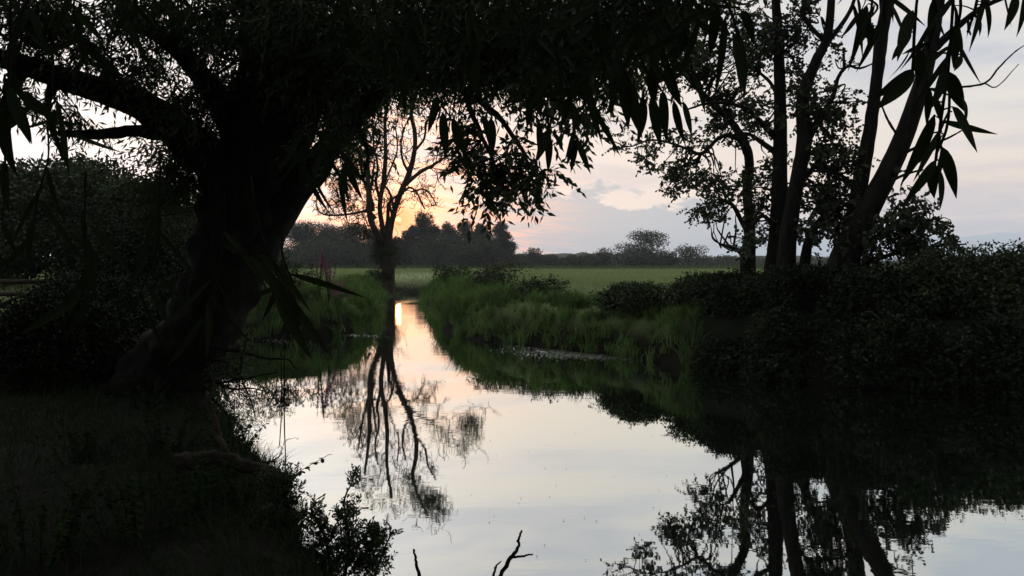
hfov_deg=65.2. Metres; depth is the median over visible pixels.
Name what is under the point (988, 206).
sky
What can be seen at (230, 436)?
nettle plant
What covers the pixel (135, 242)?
hawthorn bush
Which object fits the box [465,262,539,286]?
weed clump
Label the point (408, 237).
distant tree
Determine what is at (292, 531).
bank edge grass
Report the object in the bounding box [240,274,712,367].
grass
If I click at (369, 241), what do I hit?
distant tree
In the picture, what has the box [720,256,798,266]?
hedge bush
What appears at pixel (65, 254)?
hawthorn bush
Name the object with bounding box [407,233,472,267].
distant tree
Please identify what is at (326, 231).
distant tree
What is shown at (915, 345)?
waterside bush
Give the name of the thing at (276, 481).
waterside shrub
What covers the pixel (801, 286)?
bramble bush
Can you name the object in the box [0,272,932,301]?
grass
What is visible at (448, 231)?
distant tree
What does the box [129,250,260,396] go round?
hawthorn bush
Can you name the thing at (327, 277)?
purple loosestrife
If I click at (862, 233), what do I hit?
alder tree
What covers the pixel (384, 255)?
old tree
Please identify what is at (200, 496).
nettle plant
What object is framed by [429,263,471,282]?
weed clump
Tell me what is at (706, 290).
bramble bush
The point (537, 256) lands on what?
hedge bush
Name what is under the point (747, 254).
alder tree
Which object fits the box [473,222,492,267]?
distant tree
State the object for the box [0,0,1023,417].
willow tree
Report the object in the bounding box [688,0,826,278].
alder tree
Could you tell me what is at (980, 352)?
waterside bush
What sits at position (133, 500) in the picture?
nettle plant
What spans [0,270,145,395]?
hawthorn bush
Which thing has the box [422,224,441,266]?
distant tree
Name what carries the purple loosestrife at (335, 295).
on the ground at (728, 326)
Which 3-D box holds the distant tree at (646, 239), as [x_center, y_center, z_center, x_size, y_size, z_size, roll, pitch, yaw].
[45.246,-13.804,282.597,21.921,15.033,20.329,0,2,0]
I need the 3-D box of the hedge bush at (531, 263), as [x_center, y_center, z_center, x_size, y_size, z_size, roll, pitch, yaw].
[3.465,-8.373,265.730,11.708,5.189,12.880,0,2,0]
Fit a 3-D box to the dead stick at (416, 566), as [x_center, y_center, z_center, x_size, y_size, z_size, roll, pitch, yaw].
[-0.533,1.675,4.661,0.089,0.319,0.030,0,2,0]
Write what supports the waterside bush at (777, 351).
on the ground at (728, 326)
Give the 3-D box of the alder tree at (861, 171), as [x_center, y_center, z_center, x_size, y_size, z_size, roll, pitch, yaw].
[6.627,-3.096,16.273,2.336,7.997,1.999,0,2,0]
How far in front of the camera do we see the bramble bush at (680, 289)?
17.83 m
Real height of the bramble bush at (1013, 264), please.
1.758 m
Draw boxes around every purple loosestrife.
[315,247,325,296]
[323,257,336,303]
[330,277,354,314]
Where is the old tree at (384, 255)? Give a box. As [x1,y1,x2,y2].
[310,87,485,294]
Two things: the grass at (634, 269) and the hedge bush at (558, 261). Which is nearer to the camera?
the grass at (634, 269)
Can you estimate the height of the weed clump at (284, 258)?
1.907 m
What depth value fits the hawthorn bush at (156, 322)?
11.21 m
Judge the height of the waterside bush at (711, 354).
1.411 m
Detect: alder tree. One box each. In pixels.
[602,0,772,272]
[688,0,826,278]
[767,0,894,269]
[774,0,881,308]
[822,0,1023,311]
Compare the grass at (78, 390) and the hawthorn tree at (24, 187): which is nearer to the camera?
the grass at (78, 390)
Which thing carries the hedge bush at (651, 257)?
on the ground at (728, 326)
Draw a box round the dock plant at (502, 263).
[494,251,505,281]
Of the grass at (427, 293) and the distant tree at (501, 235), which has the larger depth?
the distant tree at (501, 235)
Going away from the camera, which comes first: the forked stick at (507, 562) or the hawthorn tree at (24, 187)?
the forked stick at (507, 562)
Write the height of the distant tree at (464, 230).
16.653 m
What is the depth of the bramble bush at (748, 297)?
16.37 m
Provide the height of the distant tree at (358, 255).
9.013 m
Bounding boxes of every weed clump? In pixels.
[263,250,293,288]
[264,252,322,290]
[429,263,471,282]
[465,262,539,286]
[510,273,575,296]
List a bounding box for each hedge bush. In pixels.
[513,255,538,266]
[518,247,555,266]
[539,254,563,266]
[550,256,578,267]
[561,253,592,267]
[572,248,623,267]
[600,250,650,267]
[632,248,676,267]
[652,256,680,266]
[660,243,710,267]
[694,253,740,267]
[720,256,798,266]
[796,256,871,265]
[870,257,945,266]
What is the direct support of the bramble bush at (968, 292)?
on the ground at (728, 326)
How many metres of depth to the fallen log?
6.03 m
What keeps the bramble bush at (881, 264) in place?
on the ground at (728, 326)
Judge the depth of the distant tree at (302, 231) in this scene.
255.16 m
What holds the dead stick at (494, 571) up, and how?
on the ground at (728, 326)
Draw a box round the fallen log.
[173,391,280,474]
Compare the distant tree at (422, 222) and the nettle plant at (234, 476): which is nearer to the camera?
the nettle plant at (234, 476)
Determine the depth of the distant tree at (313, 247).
236.63 m
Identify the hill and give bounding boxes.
[515,252,991,263]
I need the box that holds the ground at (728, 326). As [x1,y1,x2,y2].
[0,264,1023,575]
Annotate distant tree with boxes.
[277,249,306,265]
[279,237,375,267]
[283,219,326,263]
[313,222,343,257]
[326,240,401,267]
[332,222,370,265]
[361,228,379,244]
[393,235,407,266]
[401,224,415,265]
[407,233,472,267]
[408,211,436,265]
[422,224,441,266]
[436,235,529,267]
[437,221,462,265]
[454,219,474,243]
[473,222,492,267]
[484,220,518,265]
[609,228,670,266]
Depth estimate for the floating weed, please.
18.99 m
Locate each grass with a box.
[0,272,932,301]
[0,369,348,575]
[14,269,939,288]
[50,264,902,268]
[214,396,412,575]
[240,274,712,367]
[288,268,894,270]
[319,271,491,323]
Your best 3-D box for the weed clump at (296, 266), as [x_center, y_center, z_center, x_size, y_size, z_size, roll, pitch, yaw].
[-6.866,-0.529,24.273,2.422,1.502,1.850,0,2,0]
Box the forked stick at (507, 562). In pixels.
[498,530,532,575]
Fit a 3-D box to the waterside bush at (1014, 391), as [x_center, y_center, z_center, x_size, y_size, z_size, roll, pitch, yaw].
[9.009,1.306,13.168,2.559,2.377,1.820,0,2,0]
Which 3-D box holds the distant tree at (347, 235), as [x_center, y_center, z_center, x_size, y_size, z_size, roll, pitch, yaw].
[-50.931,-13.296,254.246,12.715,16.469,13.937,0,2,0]
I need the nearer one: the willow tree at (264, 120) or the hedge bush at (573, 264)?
the willow tree at (264, 120)
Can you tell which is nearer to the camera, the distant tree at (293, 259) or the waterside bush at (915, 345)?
the waterside bush at (915, 345)
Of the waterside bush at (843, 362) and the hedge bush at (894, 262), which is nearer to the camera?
the waterside bush at (843, 362)
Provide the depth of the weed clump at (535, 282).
22.78 m
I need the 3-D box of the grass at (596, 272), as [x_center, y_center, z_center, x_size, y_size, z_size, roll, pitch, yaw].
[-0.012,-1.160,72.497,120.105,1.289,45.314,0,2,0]
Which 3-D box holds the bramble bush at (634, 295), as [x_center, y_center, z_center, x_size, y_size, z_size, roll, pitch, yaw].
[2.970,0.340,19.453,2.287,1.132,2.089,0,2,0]
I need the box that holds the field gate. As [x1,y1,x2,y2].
[0,268,68,329]
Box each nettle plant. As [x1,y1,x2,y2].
[24,449,210,548]
[115,439,232,522]
[189,414,268,457]
[201,447,332,505]
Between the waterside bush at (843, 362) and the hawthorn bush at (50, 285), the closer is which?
the hawthorn bush at (50, 285)
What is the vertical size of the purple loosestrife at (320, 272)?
1.620 m
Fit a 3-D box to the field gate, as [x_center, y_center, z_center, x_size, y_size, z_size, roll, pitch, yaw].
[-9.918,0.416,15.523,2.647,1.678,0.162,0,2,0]
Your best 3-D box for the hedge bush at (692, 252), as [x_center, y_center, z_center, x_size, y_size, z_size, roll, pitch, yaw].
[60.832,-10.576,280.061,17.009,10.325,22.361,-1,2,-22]
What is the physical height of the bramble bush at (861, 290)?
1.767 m
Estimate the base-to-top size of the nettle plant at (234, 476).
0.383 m
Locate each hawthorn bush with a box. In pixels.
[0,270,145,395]
[4,264,156,324]
[38,180,181,282]
[49,181,196,289]
[63,259,163,379]
[112,317,216,386]
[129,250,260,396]
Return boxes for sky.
[0,0,1023,260]
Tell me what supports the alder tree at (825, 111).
on the ground at (728, 326)
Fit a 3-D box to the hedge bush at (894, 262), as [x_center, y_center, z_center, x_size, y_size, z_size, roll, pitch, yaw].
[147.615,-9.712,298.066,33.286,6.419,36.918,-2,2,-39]
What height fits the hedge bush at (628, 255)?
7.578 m
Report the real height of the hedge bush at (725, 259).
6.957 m
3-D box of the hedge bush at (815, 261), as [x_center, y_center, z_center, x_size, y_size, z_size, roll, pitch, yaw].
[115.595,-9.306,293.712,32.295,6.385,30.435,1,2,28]
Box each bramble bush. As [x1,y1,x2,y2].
[585,279,672,316]
[658,270,721,309]
[689,267,771,321]
[702,266,777,316]
[748,252,863,313]
[797,260,899,273]
[819,238,954,318]
[889,231,1023,319]
[951,237,1023,315]
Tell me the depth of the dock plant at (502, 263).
28.01 m
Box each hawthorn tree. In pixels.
[0,150,139,288]
[61,173,196,274]
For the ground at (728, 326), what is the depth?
6.91 m
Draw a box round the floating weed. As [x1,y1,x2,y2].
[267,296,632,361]
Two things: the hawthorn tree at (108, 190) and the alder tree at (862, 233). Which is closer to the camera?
the alder tree at (862, 233)
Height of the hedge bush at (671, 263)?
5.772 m
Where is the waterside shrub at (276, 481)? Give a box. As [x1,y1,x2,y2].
[244,456,403,575]
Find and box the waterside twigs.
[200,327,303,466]
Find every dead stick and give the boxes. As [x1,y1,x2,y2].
[413,548,420,575]
[492,561,500,575]
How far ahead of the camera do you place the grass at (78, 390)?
5.66 m
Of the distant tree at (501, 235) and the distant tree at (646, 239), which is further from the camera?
the distant tree at (646, 239)
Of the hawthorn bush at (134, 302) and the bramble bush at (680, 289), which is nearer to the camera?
the hawthorn bush at (134, 302)
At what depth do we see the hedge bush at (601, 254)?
272.92 m
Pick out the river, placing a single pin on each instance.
(769, 478)
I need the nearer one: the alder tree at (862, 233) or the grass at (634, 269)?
the alder tree at (862, 233)
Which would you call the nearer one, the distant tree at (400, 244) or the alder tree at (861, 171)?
the alder tree at (861, 171)
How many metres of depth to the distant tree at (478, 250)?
234.97 m
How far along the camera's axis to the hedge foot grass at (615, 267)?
225.00 m
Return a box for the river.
[212,294,1023,575]
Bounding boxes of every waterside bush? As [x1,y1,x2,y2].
[682,332,757,375]
[731,293,854,384]
[815,291,948,389]
[842,296,973,392]
[926,307,1023,397]
[975,302,1023,398]

